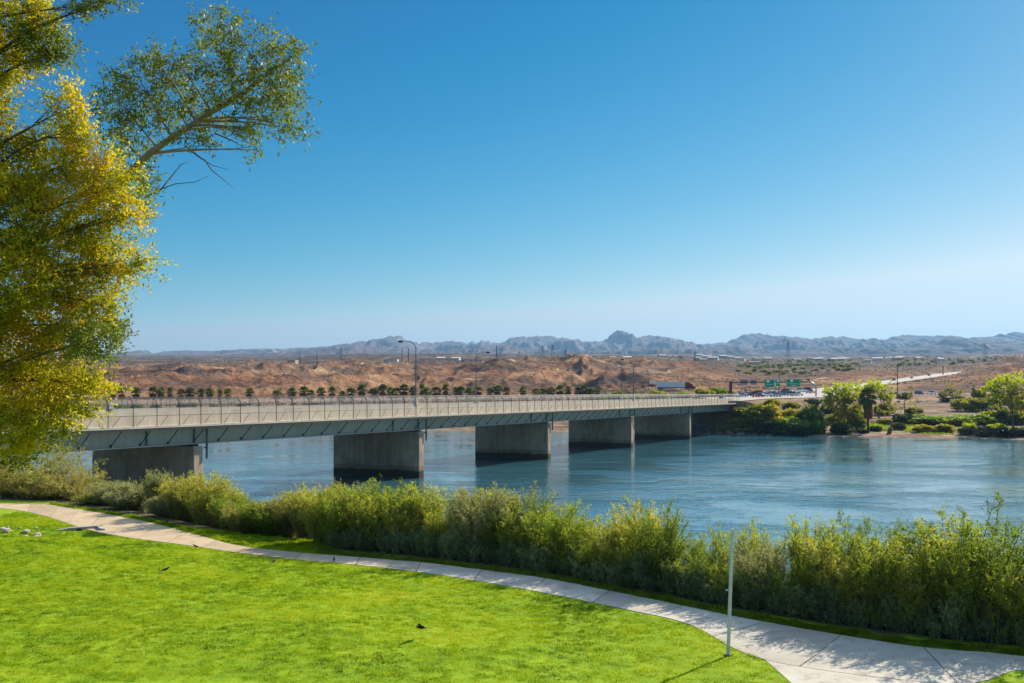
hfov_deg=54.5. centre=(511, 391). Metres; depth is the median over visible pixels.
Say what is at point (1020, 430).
bush
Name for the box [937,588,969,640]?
tall weed
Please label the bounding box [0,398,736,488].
road bridge
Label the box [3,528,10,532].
pale rock
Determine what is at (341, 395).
fan palm
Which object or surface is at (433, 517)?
riverside shrub
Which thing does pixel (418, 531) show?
tall weed
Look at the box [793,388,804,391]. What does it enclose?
pickup truck
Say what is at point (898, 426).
bush
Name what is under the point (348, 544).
tall weed
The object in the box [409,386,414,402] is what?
fan palm
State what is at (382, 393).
fan palm
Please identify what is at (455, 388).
fan palm
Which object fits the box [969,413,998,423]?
bush
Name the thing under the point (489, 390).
fan palm
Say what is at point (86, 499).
riverside shrub
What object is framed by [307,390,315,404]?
fan palm
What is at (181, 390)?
fan palm
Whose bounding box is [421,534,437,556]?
tall weed
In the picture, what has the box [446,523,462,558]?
tall weed
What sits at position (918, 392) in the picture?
car
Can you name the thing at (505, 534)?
riverside shrub
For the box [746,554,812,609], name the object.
riverside shrub
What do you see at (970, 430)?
bush
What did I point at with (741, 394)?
car
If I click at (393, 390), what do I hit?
fan palm
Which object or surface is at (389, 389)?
fan palm
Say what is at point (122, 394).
fan palm
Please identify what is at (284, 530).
riverside shrub
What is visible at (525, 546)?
tall weed
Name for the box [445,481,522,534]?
riverside shrub
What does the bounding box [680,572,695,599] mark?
tall weed
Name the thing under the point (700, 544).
riverside shrub
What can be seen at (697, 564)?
riverside shrub
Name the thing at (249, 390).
fan palm
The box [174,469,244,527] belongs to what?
riverside shrub
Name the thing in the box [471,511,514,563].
riverside shrub
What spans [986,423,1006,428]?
bush
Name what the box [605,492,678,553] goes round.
riverside shrub
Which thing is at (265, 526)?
riverside shrub
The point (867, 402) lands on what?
fan palm
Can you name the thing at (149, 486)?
riverside shrub
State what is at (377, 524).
riverside shrub
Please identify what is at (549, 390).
fan palm
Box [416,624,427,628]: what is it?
bird
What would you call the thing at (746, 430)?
bush
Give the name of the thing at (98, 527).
driftwood log
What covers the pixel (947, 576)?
riverside shrub
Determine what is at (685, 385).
articulated lorry
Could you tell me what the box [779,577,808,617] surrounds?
tall weed
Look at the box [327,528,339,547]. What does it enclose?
tall weed
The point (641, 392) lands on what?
road embankment
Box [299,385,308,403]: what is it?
fan palm
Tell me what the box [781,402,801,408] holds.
bush
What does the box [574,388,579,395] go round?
fan palm
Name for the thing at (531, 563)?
tall weed
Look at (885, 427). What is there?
bank grass
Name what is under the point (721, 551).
riverside shrub
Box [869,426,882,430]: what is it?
bush
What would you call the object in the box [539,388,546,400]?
fan palm
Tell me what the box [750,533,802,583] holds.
riverside shrub
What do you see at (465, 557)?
tall weed
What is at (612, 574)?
tall weed
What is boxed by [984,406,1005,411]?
bush
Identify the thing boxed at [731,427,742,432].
bush
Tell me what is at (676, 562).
riverside shrub
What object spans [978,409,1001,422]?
bush
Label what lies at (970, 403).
bush
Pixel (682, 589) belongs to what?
tall weed
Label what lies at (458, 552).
tall weed
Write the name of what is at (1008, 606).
riverside shrub
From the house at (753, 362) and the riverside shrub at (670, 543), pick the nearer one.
the riverside shrub at (670, 543)
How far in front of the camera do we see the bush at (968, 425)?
359.32 m
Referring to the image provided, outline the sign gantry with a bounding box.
[729,379,816,396]
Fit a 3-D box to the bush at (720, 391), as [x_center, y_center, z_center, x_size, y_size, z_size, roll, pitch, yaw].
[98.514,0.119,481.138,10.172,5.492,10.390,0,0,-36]
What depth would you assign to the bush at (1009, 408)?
475.96 m
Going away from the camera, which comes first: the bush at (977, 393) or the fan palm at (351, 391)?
the fan palm at (351, 391)
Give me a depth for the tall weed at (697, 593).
37.98 m
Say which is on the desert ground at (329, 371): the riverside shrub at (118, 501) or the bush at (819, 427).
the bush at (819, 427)
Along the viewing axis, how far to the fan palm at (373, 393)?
484.23 m
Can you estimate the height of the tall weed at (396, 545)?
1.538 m
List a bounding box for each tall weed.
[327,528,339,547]
[337,530,350,548]
[340,526,356,549]
[352,527,364,549]
[354,530,373,550]
[367,530,383,550]
[375,527,395,553]
[388,527,403,553]
[406,528,423,553]
[408,531,421,554]
[412,525,427,549]
[412,531,428,555]
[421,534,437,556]
[434,539,441,557]
[436,535,447,558]
[441,531,460,559]
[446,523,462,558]
[449,532,472,560]
[459,547,470,561]
[468,544,480,562]
[472,533,484,560]
[499,535,521,566]
[511,543,529,565]
[512,551,526,567]
[515,544,532,568]
[528,552,536,570]
[530,542,554,571]
[554,556,563,573]
[559,559,572,575]
[566,554,591,579]
[568,550,582,573]
[581,563,597,580]
[590,559,606,582]
[603,564,620,585]
[614,553,635,586]
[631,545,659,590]
[659,557,682,595]
[672,562,691,597]
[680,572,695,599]
[689,559,714,600]
[696,572,726,603]
[712,579,733,605]
[732,586,741,606]
[735,571,757,608]
[744,585,769,611]
[753,567,785,611]
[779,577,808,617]
[798,592,813,619]
[925,617,944,638]
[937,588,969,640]
[1000,604,1022,643]
[1010,618,1023,646]
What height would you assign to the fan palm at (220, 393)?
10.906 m
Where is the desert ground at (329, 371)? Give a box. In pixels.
[0,353,1023,439]
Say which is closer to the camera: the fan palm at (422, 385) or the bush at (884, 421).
the bush at (884, 421)
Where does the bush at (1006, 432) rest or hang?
on the desert ground at (329, 371)
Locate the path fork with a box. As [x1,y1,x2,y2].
[766,660,926,682]
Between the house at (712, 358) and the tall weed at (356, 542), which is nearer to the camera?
the tall weed at (356, 542)
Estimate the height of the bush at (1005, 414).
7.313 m
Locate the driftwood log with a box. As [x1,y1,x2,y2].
[55,525,104,530]
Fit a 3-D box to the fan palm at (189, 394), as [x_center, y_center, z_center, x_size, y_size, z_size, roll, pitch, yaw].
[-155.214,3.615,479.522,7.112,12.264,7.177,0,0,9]
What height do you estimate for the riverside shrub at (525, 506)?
3.947 m
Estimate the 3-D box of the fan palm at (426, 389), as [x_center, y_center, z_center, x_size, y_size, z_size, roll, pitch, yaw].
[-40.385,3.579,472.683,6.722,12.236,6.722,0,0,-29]
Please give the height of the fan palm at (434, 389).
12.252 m
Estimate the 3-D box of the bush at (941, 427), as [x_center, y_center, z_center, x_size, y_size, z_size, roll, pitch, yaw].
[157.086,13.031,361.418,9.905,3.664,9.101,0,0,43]
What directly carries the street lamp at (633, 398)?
on the road bridge
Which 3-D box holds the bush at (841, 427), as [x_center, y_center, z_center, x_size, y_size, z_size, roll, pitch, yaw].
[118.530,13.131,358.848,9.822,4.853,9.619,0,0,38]
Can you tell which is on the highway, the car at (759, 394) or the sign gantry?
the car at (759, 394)
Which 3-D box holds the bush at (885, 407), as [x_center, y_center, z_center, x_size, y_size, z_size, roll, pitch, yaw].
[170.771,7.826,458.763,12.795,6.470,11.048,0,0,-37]
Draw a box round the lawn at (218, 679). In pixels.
[0,497,1023,682]
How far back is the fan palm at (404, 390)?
472.34 m
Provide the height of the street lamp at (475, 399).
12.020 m
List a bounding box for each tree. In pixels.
[0,0,178,488]
[11,0,321,260]
[821,379,865,427]
[853,377,896,418]
[889,386,918,413]
[940,381,962,397]
[979,371,1023,427]
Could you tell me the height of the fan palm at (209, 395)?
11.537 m
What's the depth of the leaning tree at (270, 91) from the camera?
36.91 m
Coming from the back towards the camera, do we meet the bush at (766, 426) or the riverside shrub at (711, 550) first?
the bush at (766, 426)
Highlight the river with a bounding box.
[0,430,1023,590]
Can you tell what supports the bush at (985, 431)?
on the desert ground at (329, 371)
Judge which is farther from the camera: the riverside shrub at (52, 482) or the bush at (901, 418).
the bush at (901, 418)
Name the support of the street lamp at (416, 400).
on the road bridge
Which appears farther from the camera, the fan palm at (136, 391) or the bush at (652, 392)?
the fan palm at (136, 391)
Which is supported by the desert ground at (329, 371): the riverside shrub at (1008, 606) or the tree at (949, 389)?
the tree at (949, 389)
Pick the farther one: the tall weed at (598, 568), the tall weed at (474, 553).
the tall weed at (474, 553)
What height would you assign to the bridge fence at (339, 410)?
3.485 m
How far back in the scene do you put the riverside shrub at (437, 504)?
50.08 m
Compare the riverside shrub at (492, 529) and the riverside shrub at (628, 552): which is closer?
the riverside shrub at (628, 552)
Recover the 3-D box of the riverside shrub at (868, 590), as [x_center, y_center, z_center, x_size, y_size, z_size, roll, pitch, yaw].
[12.592,6.427,33.784,2.262,3.490,2.776,0,0,6]
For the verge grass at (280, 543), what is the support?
on the lawn at (218, 679)
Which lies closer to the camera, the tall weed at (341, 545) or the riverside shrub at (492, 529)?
the riverside shrub at (492, 529)
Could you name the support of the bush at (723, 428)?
on the desert ground at (329, 371)
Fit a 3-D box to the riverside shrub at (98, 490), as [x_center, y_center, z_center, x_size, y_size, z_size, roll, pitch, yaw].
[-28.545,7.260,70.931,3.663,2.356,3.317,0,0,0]
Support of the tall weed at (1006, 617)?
on the lawn at (218, 679)
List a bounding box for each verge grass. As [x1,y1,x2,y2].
[47,502,318,553]
[315,541,1023,655]
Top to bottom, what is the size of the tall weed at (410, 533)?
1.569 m
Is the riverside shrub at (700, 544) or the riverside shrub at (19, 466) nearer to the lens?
the riverside shrub at (700, 544)
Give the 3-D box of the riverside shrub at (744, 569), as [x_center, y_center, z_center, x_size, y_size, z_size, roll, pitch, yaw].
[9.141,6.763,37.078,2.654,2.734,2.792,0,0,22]
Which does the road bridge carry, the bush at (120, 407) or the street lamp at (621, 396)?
the street lamp at (621, 396)
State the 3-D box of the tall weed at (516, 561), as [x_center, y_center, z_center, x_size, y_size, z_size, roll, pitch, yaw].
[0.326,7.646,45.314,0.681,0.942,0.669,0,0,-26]
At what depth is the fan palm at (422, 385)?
485.23 m
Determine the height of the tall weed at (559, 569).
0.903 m
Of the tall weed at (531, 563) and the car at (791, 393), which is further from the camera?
the car at (791, 393)
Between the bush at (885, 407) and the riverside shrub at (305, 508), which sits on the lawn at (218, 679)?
the riverside shrub at (305, 508)
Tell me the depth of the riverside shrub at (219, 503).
58.99 m
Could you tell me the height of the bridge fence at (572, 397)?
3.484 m
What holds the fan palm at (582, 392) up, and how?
on the desert ground at (329, 371)
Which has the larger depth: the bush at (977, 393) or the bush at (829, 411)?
the bush at (977, 393)
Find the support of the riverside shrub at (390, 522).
on the lawn at (218, 679)
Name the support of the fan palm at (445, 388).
on the desert ground at (329, 371)
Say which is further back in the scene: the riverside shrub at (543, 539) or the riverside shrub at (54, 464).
the riverside shrub at (54, 464)
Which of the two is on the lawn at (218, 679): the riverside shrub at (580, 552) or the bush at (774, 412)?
the riverside shrub at (580, 552)
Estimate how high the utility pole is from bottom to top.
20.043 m
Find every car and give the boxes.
[735,393,746,396]
[751,393,763,396]
[769,393,781,396]
[786,391,797,395]
[914,391,924,394]
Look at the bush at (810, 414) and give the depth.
362.31 m
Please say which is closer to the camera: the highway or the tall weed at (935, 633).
the tall weed at (935, 633)
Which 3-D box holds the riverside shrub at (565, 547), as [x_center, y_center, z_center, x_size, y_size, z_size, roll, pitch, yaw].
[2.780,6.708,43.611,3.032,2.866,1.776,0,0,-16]
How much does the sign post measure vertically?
3.959 m
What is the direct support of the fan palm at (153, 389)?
on the desert ground at (329, 371)
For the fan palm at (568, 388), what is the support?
on the desert ground at (329, 371)
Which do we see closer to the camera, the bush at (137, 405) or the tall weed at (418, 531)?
the tall weed at (418, 531)
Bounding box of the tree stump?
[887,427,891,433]
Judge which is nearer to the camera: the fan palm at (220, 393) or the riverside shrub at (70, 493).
the riverside shrub at (70, 493)
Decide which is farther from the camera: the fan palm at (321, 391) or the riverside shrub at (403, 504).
the fan palm at (321, 391)
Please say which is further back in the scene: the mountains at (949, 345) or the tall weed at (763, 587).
the mountains at (949, 345)
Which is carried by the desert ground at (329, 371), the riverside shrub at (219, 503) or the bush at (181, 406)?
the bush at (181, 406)
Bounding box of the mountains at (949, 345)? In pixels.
[0,338,1023,355]
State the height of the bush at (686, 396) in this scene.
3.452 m
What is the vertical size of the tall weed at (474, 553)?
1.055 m
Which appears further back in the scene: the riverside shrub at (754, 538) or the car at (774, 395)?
the car at (774, 395)
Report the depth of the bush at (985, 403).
481.93 m
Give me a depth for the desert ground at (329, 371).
892.29 m
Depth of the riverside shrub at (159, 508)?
63.48 m
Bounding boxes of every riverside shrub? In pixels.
[0,438,107,497]
[0,479,38,496]
[1,448,38,473]
[2,481,83,498]
[12,461,111,500]
[46,479,112,501]
[72,493,103,505]
[85,479,135,507]
[101,490,141,509]
[114,479,146,512]
[139,468,173,513]
[142,493,180,518]
[154,472,206,521]
[165,480,218,523]
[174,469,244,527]
[204,492,256,530]
[205,484,248,529]
[220,501,263,533]
[230,499,270,534]
[242,503,284,536]
[256,489,299,537]
[277,490,310,538]
[282,495,321,539]
[283,480,338,537]
[293,485,336,543]
[305,483,367,547]
[313,478,370,504]
[328,477,409,519]
[338,491,383,548]
[345,483,411,550]
[361,475,414,530]
[372,501,420,536]
[375,479,445,534]
[402,481,448,532]
[420,499,462,530]
[420,509,455,554]
[437,483,513,561]
[443,487,487,528]
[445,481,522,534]
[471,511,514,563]
[476,480,566,550]
[485,488,525,544]
[492,515,530,551]
[502,489,583,552]
[514,509,561,549]
[518,498,601,571]
[542,513,605,575]
[567,534,613,576]
[582,506,643,574]
[583,509,644,558]
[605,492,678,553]
[606,519,665,587]
[623,497,697,591]
[636,526,690,565]
[658,553,693,594]
[661,531,709,568]
[680,541,733,582]
[680,546,723,599]
[695,516,769,580]
[700,559,742,604]
[721,536,790,601]
[724,517,789,573]
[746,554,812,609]
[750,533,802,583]
[779,512,849,585]
[788,546,841,617]
[796,524,889,623]
[798,517,886,584]
[815,508,920,596]
[845,527,914,629]
[863,533,962,633]
[870,491,1023,625]
[871,532,922,600]
[893,514,1013,635]
[895,505,986,570]
[940,541,1023,644]
[983,535,1023,588]
[990,559,1023,643]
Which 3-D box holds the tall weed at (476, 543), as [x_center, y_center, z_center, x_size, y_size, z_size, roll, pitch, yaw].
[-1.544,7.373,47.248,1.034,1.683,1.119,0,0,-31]
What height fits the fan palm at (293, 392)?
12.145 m
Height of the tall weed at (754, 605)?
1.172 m
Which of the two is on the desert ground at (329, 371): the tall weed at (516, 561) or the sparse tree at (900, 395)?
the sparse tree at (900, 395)
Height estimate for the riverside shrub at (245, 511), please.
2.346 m
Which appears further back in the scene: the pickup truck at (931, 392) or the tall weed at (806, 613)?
the pickup truck at (931, 392)
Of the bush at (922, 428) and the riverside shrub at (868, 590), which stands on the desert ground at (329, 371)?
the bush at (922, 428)
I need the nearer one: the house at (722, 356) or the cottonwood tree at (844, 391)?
the cottonwood tree at (844, 391)
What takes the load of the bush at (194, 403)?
on the desert ground at (329, 371)
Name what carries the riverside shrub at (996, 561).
on the lawn at (218, 679)
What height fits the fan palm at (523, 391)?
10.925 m
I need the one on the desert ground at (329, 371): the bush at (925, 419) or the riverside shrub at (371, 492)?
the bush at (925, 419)
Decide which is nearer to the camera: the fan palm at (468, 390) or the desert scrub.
the fan palm at (468, 390)
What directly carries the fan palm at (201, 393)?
on the desert ground at (329, 371)
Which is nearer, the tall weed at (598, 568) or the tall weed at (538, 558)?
the tall weed at (598, 568)
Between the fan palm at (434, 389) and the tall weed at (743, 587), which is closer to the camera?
the tall weed at (743, 587)
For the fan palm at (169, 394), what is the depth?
472.49 m
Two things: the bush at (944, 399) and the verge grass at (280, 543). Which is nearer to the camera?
the verge grass at (280, 543)
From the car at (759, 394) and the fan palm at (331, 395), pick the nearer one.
the car at (759, 394)
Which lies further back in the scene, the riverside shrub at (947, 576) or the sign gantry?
the sign gantry
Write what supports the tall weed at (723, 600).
on the lawn at (218, 679)
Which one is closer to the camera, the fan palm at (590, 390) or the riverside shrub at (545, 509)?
the riverside shrub at (545, 509)
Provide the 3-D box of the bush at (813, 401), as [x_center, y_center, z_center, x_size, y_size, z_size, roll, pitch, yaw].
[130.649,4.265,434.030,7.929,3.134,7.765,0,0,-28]
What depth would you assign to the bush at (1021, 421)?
396.59 m
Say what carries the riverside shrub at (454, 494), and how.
on the lawn at (218, 679)
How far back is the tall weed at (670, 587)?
38.97 m
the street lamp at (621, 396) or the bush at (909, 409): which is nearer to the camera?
the street lamp at (621, 396)
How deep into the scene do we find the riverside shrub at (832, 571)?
34.30 m
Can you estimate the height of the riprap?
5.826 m
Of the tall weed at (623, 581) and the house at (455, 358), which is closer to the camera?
the tall weed at (623, 581)
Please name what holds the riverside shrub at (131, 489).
on the lawn at (218, 679)
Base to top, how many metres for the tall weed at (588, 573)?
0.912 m
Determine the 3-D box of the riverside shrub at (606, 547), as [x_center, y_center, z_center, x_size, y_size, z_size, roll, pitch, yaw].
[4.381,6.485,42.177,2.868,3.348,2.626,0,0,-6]
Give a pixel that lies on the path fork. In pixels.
(793, 674)
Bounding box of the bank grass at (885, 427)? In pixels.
[852,423,1010,434]
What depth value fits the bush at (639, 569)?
39.96 m
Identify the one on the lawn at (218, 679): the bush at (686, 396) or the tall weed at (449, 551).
the tall weed at (449, 551)
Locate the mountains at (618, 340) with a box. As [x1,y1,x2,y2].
[9,330,1023,354]
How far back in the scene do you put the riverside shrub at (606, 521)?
43.15 m
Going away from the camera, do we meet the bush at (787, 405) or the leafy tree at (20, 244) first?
the leafy tree at (20, 244)
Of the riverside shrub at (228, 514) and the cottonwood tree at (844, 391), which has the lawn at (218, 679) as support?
the riverside shrub at (228, 514)
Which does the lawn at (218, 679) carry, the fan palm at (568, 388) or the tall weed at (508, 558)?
the tall weed at (508, 558)
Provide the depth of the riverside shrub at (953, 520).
34.44 m
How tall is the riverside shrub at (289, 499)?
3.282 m
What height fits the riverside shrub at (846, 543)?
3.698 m
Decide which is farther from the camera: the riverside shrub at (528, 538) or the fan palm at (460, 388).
the fan palm at (460, 388)
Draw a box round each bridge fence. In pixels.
[10,394,738,429]
[76,394,683,408]
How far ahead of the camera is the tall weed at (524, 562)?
44.83 m
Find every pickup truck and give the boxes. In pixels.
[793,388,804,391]
[926,391,936,394]
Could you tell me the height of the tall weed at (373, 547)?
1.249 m
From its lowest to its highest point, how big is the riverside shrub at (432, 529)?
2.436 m
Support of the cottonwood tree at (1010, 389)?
on the desert ground at (329, 371)
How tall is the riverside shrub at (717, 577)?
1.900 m
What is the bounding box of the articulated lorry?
[657,382,695,389]
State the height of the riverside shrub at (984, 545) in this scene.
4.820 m
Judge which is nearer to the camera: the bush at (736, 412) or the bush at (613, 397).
the bush at (736, 412)
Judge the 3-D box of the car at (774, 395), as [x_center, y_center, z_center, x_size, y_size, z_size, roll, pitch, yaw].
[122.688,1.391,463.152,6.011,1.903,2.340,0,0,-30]
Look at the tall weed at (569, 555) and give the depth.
42.96 m
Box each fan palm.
[117,387,126,403]
[131,387,140,403]
[147,386,157,404]
[155,387,166,406]
[166,387,173,407]
[176,388,185,401]
[184,387,195,401]
[197,388,204,406]
[205,388,214,405]
[216,389,222,406]
[223,388,231,406]
[244,388,253,405]
[272,389,281,405]
[286,387,297,402]
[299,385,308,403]
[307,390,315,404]
[316,387,326,404]
[327,386,335,404]
[338,391,346,403]
[345,387,357,403]
[356,384,366,403]
[368,388,379,403]
[377,384,387,403]
[387,386,395,403]
[390,387,400,403]
[398,384,409,402]
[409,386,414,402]
[419,383,424,394]
[421,387,432,402]
[430,386,441,402]
[441,383,449,402]
[453,386,459,397]
[456,385,464,401]
[464,386,474,401]
[473,386,482,401]
[484,387,494,401]
[493,385,502,401]
[502,387,509,401]
[518,386,526,400]
[531,388,540,400]
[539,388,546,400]
[546,386,555,400]
[556,384,565,400]
[563,386,572,399]
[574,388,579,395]
[576,385,587,399]
[585,388,593,399]
[856,386,878,432]
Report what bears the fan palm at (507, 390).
on the desert ground at (329, 371)
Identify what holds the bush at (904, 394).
on the desert ground at (329, 371)
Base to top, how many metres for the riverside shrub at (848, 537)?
4.071 m
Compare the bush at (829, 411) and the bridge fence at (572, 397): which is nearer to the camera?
the bridge fence at (572, 397)
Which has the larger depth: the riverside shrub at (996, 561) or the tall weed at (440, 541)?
the tall weed at (440, 541)
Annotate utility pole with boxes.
[895,364,899,392]
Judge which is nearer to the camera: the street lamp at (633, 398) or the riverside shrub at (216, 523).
the riverside shrub at (216, 523)
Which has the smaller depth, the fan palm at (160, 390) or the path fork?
the path fork
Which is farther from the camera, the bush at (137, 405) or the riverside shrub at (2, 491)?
the bush at (137, 405)
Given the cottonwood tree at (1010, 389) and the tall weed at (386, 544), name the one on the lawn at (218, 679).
the tall weed at (386, 544)
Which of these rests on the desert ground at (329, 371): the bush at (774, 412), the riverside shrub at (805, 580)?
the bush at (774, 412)
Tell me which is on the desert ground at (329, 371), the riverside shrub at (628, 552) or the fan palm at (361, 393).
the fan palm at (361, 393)
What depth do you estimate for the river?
185.46 m
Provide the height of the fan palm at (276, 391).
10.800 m
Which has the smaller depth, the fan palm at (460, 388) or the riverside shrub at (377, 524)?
the riverside shrub at (377, 524)
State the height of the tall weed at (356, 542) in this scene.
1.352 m
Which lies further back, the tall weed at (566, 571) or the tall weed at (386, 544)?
the tall weed at (386, 544)
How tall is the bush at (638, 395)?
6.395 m
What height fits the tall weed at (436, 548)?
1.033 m
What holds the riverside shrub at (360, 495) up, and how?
on the lawn at (218, 679)
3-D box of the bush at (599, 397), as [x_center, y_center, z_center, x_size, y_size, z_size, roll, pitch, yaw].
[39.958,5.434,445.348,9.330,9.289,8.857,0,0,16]
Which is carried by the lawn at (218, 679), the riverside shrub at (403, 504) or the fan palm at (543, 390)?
the riverside shrub at (403, 504)
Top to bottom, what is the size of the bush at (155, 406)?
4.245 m
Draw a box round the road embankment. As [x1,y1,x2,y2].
[588,390,740,399]
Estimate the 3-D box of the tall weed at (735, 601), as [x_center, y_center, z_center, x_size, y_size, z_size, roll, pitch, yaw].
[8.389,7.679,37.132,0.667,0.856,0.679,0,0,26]
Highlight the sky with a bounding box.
[0,0,1023,353]
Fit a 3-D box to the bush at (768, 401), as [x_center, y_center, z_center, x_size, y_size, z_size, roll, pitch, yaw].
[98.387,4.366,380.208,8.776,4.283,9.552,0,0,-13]
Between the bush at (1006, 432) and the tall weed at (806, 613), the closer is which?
the tall weed at (806, 613)
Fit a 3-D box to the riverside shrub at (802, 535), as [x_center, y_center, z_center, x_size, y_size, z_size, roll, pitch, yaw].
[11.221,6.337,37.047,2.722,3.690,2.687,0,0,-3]
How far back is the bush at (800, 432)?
355.95 m
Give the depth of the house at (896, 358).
2235.81 m
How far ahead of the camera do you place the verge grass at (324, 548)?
36.56 m
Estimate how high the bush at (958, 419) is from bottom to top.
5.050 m
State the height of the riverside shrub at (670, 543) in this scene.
3.928 m
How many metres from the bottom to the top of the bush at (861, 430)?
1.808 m
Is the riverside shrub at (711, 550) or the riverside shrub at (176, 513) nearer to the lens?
the riverside shrub at (711, 550)
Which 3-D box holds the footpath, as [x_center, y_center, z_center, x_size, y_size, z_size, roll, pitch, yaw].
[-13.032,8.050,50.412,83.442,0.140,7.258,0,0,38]
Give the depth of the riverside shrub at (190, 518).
63.32 m
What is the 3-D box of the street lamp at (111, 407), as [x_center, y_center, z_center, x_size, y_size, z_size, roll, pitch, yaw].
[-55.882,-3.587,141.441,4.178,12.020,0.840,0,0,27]
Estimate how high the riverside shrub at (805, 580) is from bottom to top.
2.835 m
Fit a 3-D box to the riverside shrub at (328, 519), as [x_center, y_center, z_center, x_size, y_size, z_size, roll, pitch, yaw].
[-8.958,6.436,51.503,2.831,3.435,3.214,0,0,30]
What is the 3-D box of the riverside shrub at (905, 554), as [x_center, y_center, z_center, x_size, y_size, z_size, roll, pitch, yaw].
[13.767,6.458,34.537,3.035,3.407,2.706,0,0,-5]
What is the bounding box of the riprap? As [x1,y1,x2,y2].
[691,424,773,435]
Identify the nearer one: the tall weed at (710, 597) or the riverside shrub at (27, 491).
the tall weed at (710, 597)
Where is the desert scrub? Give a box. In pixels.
[91,353,1023,405]
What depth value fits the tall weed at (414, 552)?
48.86 m
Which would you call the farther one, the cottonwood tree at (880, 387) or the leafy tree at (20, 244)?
the cottonwood tree at (880, 387)
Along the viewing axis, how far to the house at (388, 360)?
1393.03 m
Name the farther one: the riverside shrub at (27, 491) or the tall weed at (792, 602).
the riverside shrub at (27, 491)
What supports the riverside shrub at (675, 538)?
on the lawn at (218, 679)
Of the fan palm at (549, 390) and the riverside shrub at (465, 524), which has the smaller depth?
the riverside shrub at (465, 524)
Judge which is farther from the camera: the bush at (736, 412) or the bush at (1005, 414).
the bush at (1005, 414)
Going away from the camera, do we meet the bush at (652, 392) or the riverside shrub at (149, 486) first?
the riverside shrub at (149, 486)
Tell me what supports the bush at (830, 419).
on the desert ground at (329, 371)
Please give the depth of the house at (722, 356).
2585.35 m
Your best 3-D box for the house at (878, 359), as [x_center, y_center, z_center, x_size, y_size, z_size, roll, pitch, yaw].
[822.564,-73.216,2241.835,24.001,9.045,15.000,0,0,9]
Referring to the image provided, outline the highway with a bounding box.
[698,371,961,400]
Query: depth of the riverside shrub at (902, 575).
32.84 m
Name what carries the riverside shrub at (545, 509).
on the lawn at (218, 679)
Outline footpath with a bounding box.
[0,503,1023,682]
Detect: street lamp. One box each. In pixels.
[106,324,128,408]
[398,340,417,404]
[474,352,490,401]
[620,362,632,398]
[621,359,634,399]
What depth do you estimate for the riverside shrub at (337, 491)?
53.50 m
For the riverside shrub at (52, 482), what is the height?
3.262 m
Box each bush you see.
[114,402,132,408]
[129,402,144,408]
[149,404,161,407]
[176,402,185,407]
[185,401,197,407]
[593,395,607,399]
[605,389,627,399]
[629,393,643,398]
[644,389,669,398]
[675,392,691,397]
[693,387,715,396]
[709,387,727,396]
[714,425,731,431]
[729,404,750,418]
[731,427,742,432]
[740,403,768,426]
[742,428,758,433]
[748,418,779,434]
[758,401,786,424]
[762,398,781,405]
[774,415,810,435]
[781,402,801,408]
[781,407,799,417]
[786,425,814,435]
[797,403,826,433]
[804,398,820,404]
[811,418,828,434]
[820,404,838,414]
[824,412,845,424]
[829,422,853,434]
[846,410,866,429]
[856,429,867,432]
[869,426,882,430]
[873,403,895,414]
[875,418,891,423]
[890,422,906,429]
[891,413,915,423]
[896,392,912,397]
[905,407,923,413]
[906,414,949,424]
[911,424,938,432]
[932,414,979,425]
[932,423,957,432]
[939,397,951,401]
[949,395,964,401]
[949,396,980,411]
[956,426,975,434]
[961,423,975,427]
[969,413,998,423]
[970,389,986,398]
[974,396,1002,410]
[974,425,994,436]
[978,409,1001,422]
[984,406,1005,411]
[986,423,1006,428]
[992,427,1018,437]
[995,408,1022,423]
[1007,394,1023,410]
[1010,412,1023,424]
[1011,426,1023,435]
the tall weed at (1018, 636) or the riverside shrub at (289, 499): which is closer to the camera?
the tall weed at (1018, 636)
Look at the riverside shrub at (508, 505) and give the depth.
47.82 m
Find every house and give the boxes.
[385,359,398,361]
[451,357,460,360]
[707,357,718,360]
[717,355,726,358]
[748,361,759,364]
[871,357,882,360]
[892,357,902,360]
[933,358,944,360]
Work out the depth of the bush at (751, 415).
365.11 m
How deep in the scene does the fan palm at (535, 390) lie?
486.73 m
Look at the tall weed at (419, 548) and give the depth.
48.35 m
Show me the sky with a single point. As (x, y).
(497, 171)
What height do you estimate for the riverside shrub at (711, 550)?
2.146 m
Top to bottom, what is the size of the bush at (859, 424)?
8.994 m
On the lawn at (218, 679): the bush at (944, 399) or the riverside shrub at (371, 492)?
the riverside shrub at (371, 492)
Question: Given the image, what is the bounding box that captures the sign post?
[724,529,733,656]
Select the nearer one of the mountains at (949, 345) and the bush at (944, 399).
the bush at (944, 399)
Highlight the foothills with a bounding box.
[239,351,1023,356]
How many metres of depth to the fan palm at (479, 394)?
486.11 m
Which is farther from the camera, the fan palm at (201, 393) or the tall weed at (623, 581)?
the fan palm at (201, 393)
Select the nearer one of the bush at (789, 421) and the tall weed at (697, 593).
the tall weed at (697, 593)

